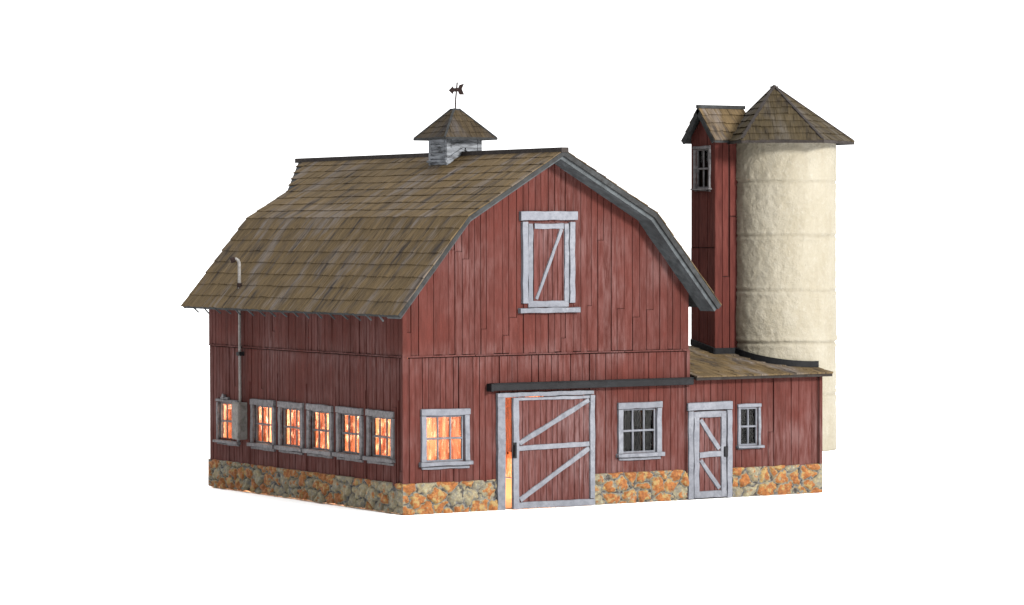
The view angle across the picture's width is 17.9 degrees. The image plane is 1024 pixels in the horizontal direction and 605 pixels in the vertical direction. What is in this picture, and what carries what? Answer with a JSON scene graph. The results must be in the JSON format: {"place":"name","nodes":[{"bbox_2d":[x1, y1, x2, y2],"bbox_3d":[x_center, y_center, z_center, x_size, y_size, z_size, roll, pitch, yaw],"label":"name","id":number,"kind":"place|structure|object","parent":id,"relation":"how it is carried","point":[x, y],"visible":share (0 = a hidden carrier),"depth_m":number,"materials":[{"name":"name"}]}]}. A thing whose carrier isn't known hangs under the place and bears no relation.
{"place":"outdoors","nodes":[
{"label":"outdoors","id":0,"kind":"place"},
{"bbox_2d":[181,82,721,514],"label":"barn","id":1,"kind":"structure","parent":0,"point":[456,319],"depth_m":96.77,"materials":[{"name":"paint"}]},
{"bbox_2d":[213,398,240,446],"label":"window","id":2,"kind":"structure","parent":1,"relation":"in","point":[219,424],"depth_m":103.35,"materials":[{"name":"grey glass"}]},
{"bbox_2d":[247,399,275,451],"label":"window","id":3,"kind":"structure","parent":1,"relation":"in","point":[262,445],"depth_m":100.76,"materials":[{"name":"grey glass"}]},
{"bbox_2d":[274,401,304,454],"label":"window","id":4,"kind":"structure","parent":1,"relation":"in","point":[282,405],"depth_m":99.27,"materials":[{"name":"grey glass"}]},
{"bbox_2d":[302,403,333,458],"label":"window","id":5,"kind":"structure","parent":1,"relation":"in","point":[321,408],"depth_m":97.73,"materials":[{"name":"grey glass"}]},
{"bbox_2d":[332,406,363,462],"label":"window","id":6,"kind":"structure","parent":1,"relation":"in","point":[355,456],"depth_m":96.19,"materials":[{"name":"grey glass"}]},
{"bbox_2d":[363,409,394,465],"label":"window","id":7,"kind":"structure","parent":1,"relation":"in","point":[370,414],"depth_m":94.58,"materials":[{"name":"white wood"}]},
{"bbox_2d":[419,408,472,469],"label":"window","id":8,"kind":"structure","parent":1,"relation":"in","point":[425,464],"depth_m":94.13,"materials":[{"name":"white wood"}]},
{"bbox_2d":[528,222,568,307],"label":"loft door","id":9,"kind":"structure","parent":1,"relation":"in","point":[548,242],"depth_m":95.87,"materials":[{"name":"red paint"}]},
{"bbox_2d":[512,395,594,508],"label":"sliding door","id":10,"kind":"structure","parent":1,"relation":"in","point":[553,437],"depth_m":95.94,"materials":[{"name":"red paint"}]},
{"bbox_2d":[616,401,664,460],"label":"window","id":11,"kind":"structure","parent":1,"relation":"in","point":[657,452],"depth_m":97.76,"materials":[{"name":"white wood"}]},
{"bbox_2d":[0,261,1023,604],"bbox_3d":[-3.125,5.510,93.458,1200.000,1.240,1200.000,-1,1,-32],"label":"ground","id":12,"kind":"structure","parent":0,"point":[108,495],"depth_m":96.29,"materials":[{"name":"white paper"}]},
{"bbox_2d":[687,339,832,498],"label":"lean to shed","id":13,"kind":"object","parent":12,"relation":"on","point":[754,428],"visible":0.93,"depth_m":100.19,"materials":[{"name":"paint"}]},
{"bbox_2d":[693,409,727,498],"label":"plank door","id":14,"kind":"structure","parent":13,"relation":"in","point":[709,431],"depth_m":99.05,"materials":[{"name":"red paint"}]},
{"bbox_2d":[681,105,745,347],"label":"silo chute","id":15,"kind":"object","parent":13,"relation":"on","point":[709,132],"visible":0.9,"depth_m":102.36,"materials":[{"name":"paint"}]},
{"bbox_2d":[690,145,711,190],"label":"window","id":16,"kind":"structure","parent":15,"relation":"in","point":[696,168],"depth_m":102.60,"materials":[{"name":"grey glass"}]},
{"bbox_2d":[736,403,764,449],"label":"window","id":17,"kind":"structure","parent":13,"relation":"in","point":[757,406],"depth_m":99.90,"materials":[{"name":"white wood"}]},
{"bbox_2d":[727,85,854,450],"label":"silo","id":18,"kind":"object","parent":12,"relation":"on","point":[786,179],"visible":0.8,"depth_m":101.61,"materials":[{"name":"beige concrete"}]},
{"bbox_2d":[0,0,1023,268],"label":"sky","id":19,"kind":"structure","parent":0,"point":[134,133],"materials":[{"name":"white"}]}
]}

